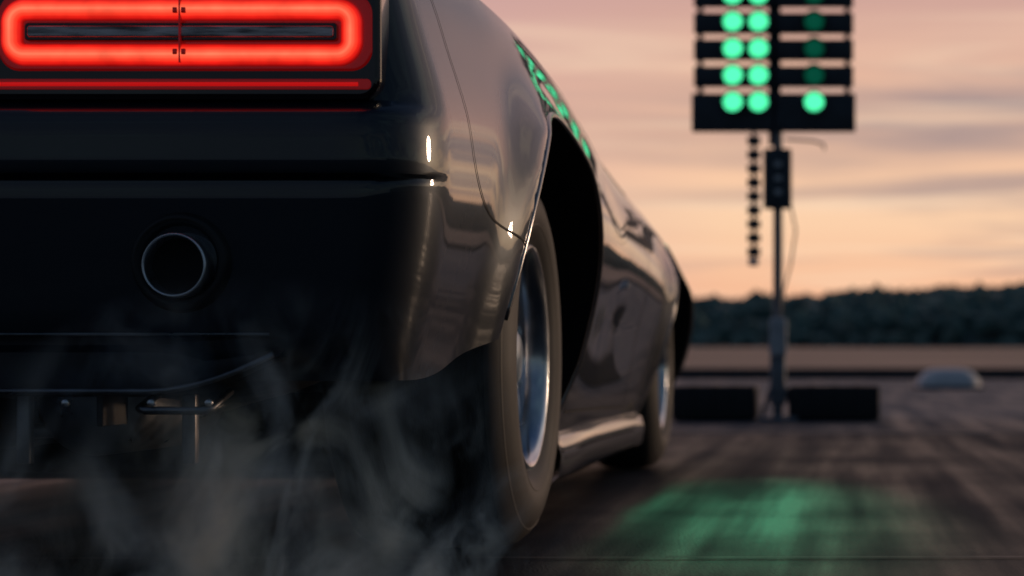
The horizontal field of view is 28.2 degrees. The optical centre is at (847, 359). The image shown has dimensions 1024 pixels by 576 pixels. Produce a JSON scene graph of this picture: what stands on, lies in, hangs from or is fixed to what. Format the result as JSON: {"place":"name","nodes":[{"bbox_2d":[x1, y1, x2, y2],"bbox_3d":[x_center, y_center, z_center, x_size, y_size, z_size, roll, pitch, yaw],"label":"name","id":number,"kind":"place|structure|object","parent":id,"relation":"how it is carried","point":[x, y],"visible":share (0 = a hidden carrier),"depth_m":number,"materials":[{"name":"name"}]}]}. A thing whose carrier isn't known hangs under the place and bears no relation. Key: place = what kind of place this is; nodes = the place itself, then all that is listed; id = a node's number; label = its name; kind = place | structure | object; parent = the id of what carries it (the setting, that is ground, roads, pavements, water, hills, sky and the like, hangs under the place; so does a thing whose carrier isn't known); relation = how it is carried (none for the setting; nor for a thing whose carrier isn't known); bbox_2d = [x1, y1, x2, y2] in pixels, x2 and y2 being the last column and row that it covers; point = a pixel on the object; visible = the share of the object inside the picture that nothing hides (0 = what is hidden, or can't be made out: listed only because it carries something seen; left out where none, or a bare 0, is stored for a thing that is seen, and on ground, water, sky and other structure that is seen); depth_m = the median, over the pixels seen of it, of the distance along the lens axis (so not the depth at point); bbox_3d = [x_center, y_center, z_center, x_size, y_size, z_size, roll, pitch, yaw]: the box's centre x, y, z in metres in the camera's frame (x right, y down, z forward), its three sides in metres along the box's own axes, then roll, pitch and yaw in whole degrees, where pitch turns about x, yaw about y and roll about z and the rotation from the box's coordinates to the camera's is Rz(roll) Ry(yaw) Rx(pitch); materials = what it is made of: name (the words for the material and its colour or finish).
{"place":"outdoors","nodes":[
{"label":"outdoors","id":0,"kind":"place"},
{"bbox_2d":[0,379,1023,575],"bbox_3d":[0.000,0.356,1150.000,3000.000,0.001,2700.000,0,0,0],"label":"ground","id":1,"kind":"structure","parent":0,"point":[703,504],"depth_m":4.57,"materials":[{"name":"grey asphalt"}]},
{"bbox_2d":[0,0,690,478],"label":"body shell","id":2,"kind":"object","parent":1,"relation":"on","point":[370,240],"visible":0.73,"depth_m":2.82,"materials":[{"name":"black paint"}]},
{"bbox_2d":[16,396,33,463],"bbox_3d":[-1.194,0.093,2.880,0.020,0.115,0.020,0,0,0],"label":"exhaust hanger","id":3,"kind":"object","parent":2,"relation":"hanging from","point":[24,429],"visible":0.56,"depth_m":2.87,"materials":[{"name":"metal"}]},
{"bbox_2d":[0,398,57,448],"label":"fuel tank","id":4,"kind":"object","parent":2,"relation":"on","point":[7,422],"visible":0.07,"depth_m":2.98,"materials":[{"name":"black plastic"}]},
{"bbox_2d":[97,394,127,426],"bbox_3d":[-1.054,0.069,2.973,0.010,0.050,0.355,0,0,0],"label":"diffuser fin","id":5,"kind":"object","parent":2,"relation":"attached to","point":[112,410],"visible":0.45,"depth_m":2.83,"materials":[{"name":"black plastic"}]},
{"bbox_2d":[37,397,221,455],"bbox_3d":[-1.104,0.056,3.080,0.170,0.170,0.380,0,0,0],"label":"muffler","id":6,"kind":"object","parent":2,"relation":"on","point":[73,426],"visible":0.47,"depth_m":2.89,"materials":[{"name":"metal"}]},
{"bbox_2d":[0,352,274,393],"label":"valance trim","id":7,"kind":"structure","parent":2,"relation":"attached to","point":[235,371],"depth_m":2.77,"materials":[{"name":"black plastic"}]},
{"bbox_2d":[34,399,264,437],"bbox_3d":[-1.484,0.084,3.090,1.116,0.079,0.288,0,0,-15],"label":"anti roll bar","id":8,"kind":"object","parent":2,"relation":"attached to","point":[40,430],"visible":0.23,"depth_m":3.15,"materials":[{"name":"metal"}]},
{"bbox_2d":[0,337,320,402],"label":"valance","id":9,"kind":"object","parent":2,"relation":"attached to","point":[90,370],"visible":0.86,"depth_m":2.81,"materials":[{"name":"black plastic"}]},
{"bbox_2d":[61,399,69,406],"bbox_3d":[-1.094,0.060,2.774,0.011,0.011,0.008,0,0,0],"label":"bolt","id":10,"kind":"object","parent":9,"relation":"attached to","point":[65,402],"visible":1,"depth_m":2.77,"materials":[{"name":"metal"}]},
{"bbox_2d":[0,333,269,335],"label":"valance step","id":11,"kind":"object","parent":9,"relation":"attached to","point":[134,334],"visible":1,"depth_m":2.79,"materials":[{"name":"black plastic"}]},
{"bbox_2d":[135,388,233,414],"bbox_3d":[-0.944,0.059,2.823,0.112,0.037,0.097,0,0,0],"label":"tow bracket","id":12,"kind":"object","parent":9,"relation":"attached to","point":[143,407],"visible":0.86,"depth_m":2.78,"materials":[{"name":"metal"}]},
{"bbox_2d":[147,399,155,406],"bbox_3d":[-0.974,0.060,2.774,0.011,0.011,0.008,0,0,0],"label":"bolt","id":13,"kind":"object","parent":12,"relation":"attached to","point":[151,402],"visible":1,"depth_m":2.77,"materials":[{"name":"metal"}]},
{"bbox_2d":[204,399,212,406],"bbox_3d":[-0.894,0.060,2.774,0.011,0.011,0.008,0,0,0],"label":"bolt","id":14,"kind":"object","parent":12,"relation":"attached to","point":[208,402],"visible":1,"depth_m":2.77,"materials":[{"name":"metal"}]},
{"bbox_2d":[152,238,202,293],"bbox_3d":[-0.937,-0.132,2.787,0.080,0.080,0.004,0,0,0],"label":"exhaust bore","id":15,"kind":"object","parent":2,"relation":"attached to","point":[177,265],"visible":0.96,"depth_m":2.79,"materials":[{"name":"black metal"}]},
{"bbox_2d":[141,233,213,298],"bbox_3d":[-0.937,-0.132,2.812,0.092,0.092,0.116,0,0,0],"label":"exhaust tip","id":16,"kind":"object","parent":2,"relation":"attached to","point":[152,248],"visible":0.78,"depth_m":2.76,"materials":[{"name":"metal"}]},
{"bbox_2d":[34,382,321,445],"bbox_3d":[-1.554,0.016,3.770,1.320,0.300,0.300,0,0,0],"label":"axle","id":17,"kind":"object","parent":2,"relation":"attached to","point":[316,387],"depth_m":3.75,"materials":[{"name":"metal"}]},
{"bbox_2d":[131,212,231,312],"bbox_3d":[-0.937,-0.138,2.785,0.146,0.146,0.026,0,0,0],"label":"exhaust bezel","id":18,"kind":"object","parent":2,"relation":"attached to","point":[211,292],"visible":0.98,"depth_m":2.78,"materials":[{"name":"black plastic"}]},
{"bbox_2d":[182,394,198,463],"bbox_3d":[-0.954,0.093,2.880,0.020,0.115,0.020,0,0,0],"label":"exhaust hanger","id":19,"kind":"object","parent":2,"relation":"hanging from","point":[190,439],"visible":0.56,"depth_m":2.87,"materials":[{"name":"metal"}]},
{"bbox_2d":[0,0,388,100],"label":"lamp panel","id":20,"kind":"object","parent":2,"relation":"attached to","point":[373,70],"visible":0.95,"depth_m":2.79,"materials":[{"name":"plastic"}]},
{"bbox_2d":[24,23,338,41],"bbox_3d":[-0.934,-0.460,2.784,0.439,0.026,0.009,0,0,0],"label":"lamp slot frame","id":21,"kind":"object","parent":20,"relation":"attached to","point":[334,38],"visible":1,"depth_m":2.78,"materials":[{"name":"plastic"}]},
{"bbox_2d":[27,26,333,36],"bbox_3d":[-0.934,-0.460,2.781,0.429,0.016,0.010,0,0,0],"label":"lamp slot","id":22,"kind":"object","parent":21,"relation":"in","point":[186,31],"visible":1,"depth_m":2.78,"materials":[{"name":"black"}]},
{"bbox_2d":[0,79,370,89],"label":"lamp lower lens","id":23,"kind":"object","parent":20,"relation":"attached to","point":[364,84],"visible":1,"depth_m":2.79,"materials":[{"name":"red plastic"}]},
{"bbox_2d":[0,82,357,85],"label":"lamp lower strip","id":24,"kind":"object","parent":23,"relation":"in","point":[178,83],"visible":1,"depth_m":2.79,"materials":[{"name":"red plastic"}]},
{"bbox_2d":[0,0,372,70],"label":"lamp lens","id":25,"kind":"object","parent":20,"relation":"attached to","point":[361,60],"visible":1,"depth_m":2.79,"materials":[{"name":"red plastic"}]},
{"bbox_2d":[178,0,182,62],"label":"lamp joint","id":26,"kind":"object","parent":25,"relation":"attached to","point":[180,41],"visible":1,"depth_m":2.77,"materials":[{"name":"plastic"}]},
{"bbox_2d":[1,0,362,65],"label":"lamp loop","id":27,"kind":"object","parent":25,"relation":"in","point":[344,51],"visible":1,"depth_m":2.78,"materials":[{"name":"red plastic"}]},
{"bbox_2d":[181,7,185,12],"bbox_3d":[-0.928,-0.489,2.774,0.006,0.008,0.008,0,0,0],"label":"lamp clip","id":28,"kind":"object","parent":25,"relation":"attached to","point":[183,9],"visible":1,"depth_m":2.77,"materials":[{"name":"plastic"}]},
{"bbox_2d":[432,0,525,242],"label":"bumper seam","id":29,"kind":"object","parent":2,"relation":"on","point":[510,231],"visible":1,"depth_m":3.15,"materials":[{"name":"black"}]},
{"bbox_2d":[505,112,603,410],"bbox_3d":[-0.567,-0.175,3.772,0.117,0.585,0.922,0,0,0],"label":"wheel arch lip","id":30,"kind":"object","parent":2,"relation":"attached to","point":[560,122],"visible":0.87,"depth_m":4.04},
{"bbox_2d":[516,37,627,197],"bbox_3d":[-0.630,-0.541,4.745,0.018,0.147,1.951,0,0,0],"label":"belt moulding","id":31,"kind":"object","parent":2,"relation":"attached to","point":[525,48],"visible":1,"depth_m":4.06,"materials":[{"name":"black plastic"}]},
{"bbox_2d":[551,413,643,482],"bbox_3d":[-0.663,0.213,5.170,0.093,0.115,1.800,0,0,0],"label":"side skirt","id":32,"kind":"object","parent":2,"relation":"attached to","point":[584,446],"visible":0.88,"depth_m":5.05,"materials":[{"name":"black paint"}]},
{"bbox_2d":[623,198,649,403],"bbox_3d":[-0.610,-0.169,5.709,0.083,0.610,0.018,0,0,13],"label":"door front seam","id":33,"kind":"object","parent":2,"relation":"attached to","point":[642,311],"depth_m":5.71,"materials":[{"name":"black"}]},
{"bbox_2d":[641,215,664,377],"bbox_3d":[-0.596,-0.194,6.062,0.073,0.500,0.024,0,0,-6],"label":"fender seam","id":34,"kind":"object","parent":2,"relation":"attached to","point":[661,327],"visible":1,"depth_m":6.06,"materials":[{"name":"black"}]},
{"bbox_2d":[658,244,693,377],"bbox_3d":[-0.568,-0.158,6.520,0.074,0.442,0.810,0,0,0],"label":"wheel arch lip","id":35,"kind":"object","parent":2,"relation":"attached to","point":[673,260],"visible":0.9,"depth_m":6.77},
{"bbox_2d":[321,198,561,547],"bbox_3d":[-0.755,-0.005,3.770,0.340,0.722,0.722,0,0,0],"label":"tyre","id":36,"kind":"object","parent":1,"relation":"on","point":[421,463],"visible":0.56,"depth_m":3.48,"materials":[{"name":"rubber"}]},
{"bbox_2d":[500,197,539,529],"bbox_3d":[-0.602,-0.005,3.770,0.004,0.656,0.656,0,0,0],"label":"sidewall rib","id":37,"kind":"object","parent":36,"relation":"attached to","point":[505,452],"visible":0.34,"depth_m":3.48,"materials":[{"name":"rubber"}]},
{"bbox_2d":[518,285,525,428],"bbox_3d":[-0.670,-0.005,3.770,0.055,0.380,0.380,0,0,0],"label":"rim barrel","id":38,"kind":"object","parent":36,"relation":"in","point":[521,329],"visible":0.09,"depth_m":3.95,"materials":[{"name":"metal"}]},
{"bbox_2d":[517,332,522,382],"bbox_3d":[-0.660,-0.005,3.770,0.075,0.344,0.344,0,0,0],"label":"rim disc","id":39,"kind":"object","parent":38,"relation":"on","point":[519,357],"visible":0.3,"depth_m":3.77,"materials":[{"name":"silver metal"}]},
{"bbox_2d":[517,298,522,416],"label":"spokes","id":40,"kind":"object","parent":38,"relation":"attached to","point":[521,336],"visible":0.02,"depth_m":3.90,"materials":[{"name":"metal"}]},
{"bbox_2d":[520,243,548,471],"bbox_3d":[-0.621,-0.005,3.770,0.044,0.436,0.436,0,0,0],"label":"rim lip","id":41,"kind":"object","parent":36,"relation":"on","point":[535,407],"visible":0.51,"depth_m":3.94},
{"bbox_2d":[517,224,557,490],"bbox_3d":[-0.589,-0.005,3.770,0.004,0.511,0.511,0,0,0],"label":"sidewall rib","id":42,"kind":"object","parent":36,"relation":"attached to","point":[544,480],"visible":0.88,"depth_m":3.96,"materials":[{"name":"rubber"}]},
{"bbox_2d":[0,457,1023,558],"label":"pavement joints","id":43,"kind":"object","parent":1,"relation":"in","point":[605,557],"visible":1,"depth_m":3.55,"materials":[{"name":"grey asphalt"}]},
{"bbox_2d":[597,328,672,467],"bbox_3d":[-0.718,0.018,6.520,0.240,0.676,0.676,0,0,0],"label":"tyre","id":44,"kind":"object","parent":1,"relation":"on","point":[643,454],"visible":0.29,"depth_m":6.36,"materials":[{"name":"rubber"}]},
{"bbox_2d":[659,346,666,427],"bbox_3d":[-0.634,0.018,6.520,0.044,0.432,0.432,0,0,0],"label":"rim lip","id":45,"kind":"object","parent":44,"relation":"on","point":[662,384],"visible":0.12,"depth_m":6.70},
{"bbox_2d":[663,335,670,436],"bbox_3d":[-0.606,0.018,6.520,0.004,0.479,0.479,0,0,0],"label":"sidewall rib","id":46,"kind":"object","parent":44,"relation":"attached to","point":[669,385],"visible":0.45,"depth_m":6.74,"materials":[{"name":"rubber"}]},
{"bbox_2d":[671,384,758,421],"bbox_3d":[-0.777,0.252,11.699,0.485,0.209,0.506,0,0,0],"label":"foam guard block","id":47,"kind":"object","parent":1,"relation":"on","point":[716,403],"depth_m":11.45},
{"bbox_2d":[692,0,854,421],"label":"starting light tree","id":48,"kind":"object","parent":1,"relation":"on","point":[775,112],"visible":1,"depth_m":11.44,"materials":[{"name":"black metal"}]},
{"bbox_2d":[788,384,879,421],"bbox_3d":[-0.080,0.252,11.699,0.530,0.209,0.506,0,0,0],"label":"foam guard block","id":49,"kind":"object","parent":1,"relation":"on","point":[834,403],"depth_m":11.45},
{"bbox_2d":[677,368,1023,378],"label":"track wall","id":50,"kind":"structure","parent":1,"relation":"on","point":[835,373],"depth_m":37.00,"materials":[{"name":"concrete"}]},
{"bbox_2d":[689,281,1023,346],"bbox_3d":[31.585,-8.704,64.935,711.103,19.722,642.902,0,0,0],"label":"distant treeline","id":51,"kind":"object","parent":1,"relation":"on","point":[979,314],"visible":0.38,"depth_m":312.64,"materials":[{"name":"green plant"}]},
{"bbox_2d":[913,368,983,388],"bbox_3d":[1.240,0.230,24.500,0.840,0.253,0.651,0,0,0],"label":"white sensor cover","id":52,"kind":"object","parent":1,"relation":"on","point":[947,378],"visible":0.96,"depth_m":24.23,"materials":[{"name":"plastic"}]},
{"bbox_2d":[481,0,1023,299],"label":"sky","id":53,"kind":"structure","parent":0,"point":[926,191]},
{"bbox_2d":[683,347,1023,367],"bbox_3d":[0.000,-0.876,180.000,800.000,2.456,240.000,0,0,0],"label":"dry grass field","id":54,"kind":"structure","parent":0,"point":[864,357],"depth_m":87.14,"materials":[{"name":"plant"}]}
]}

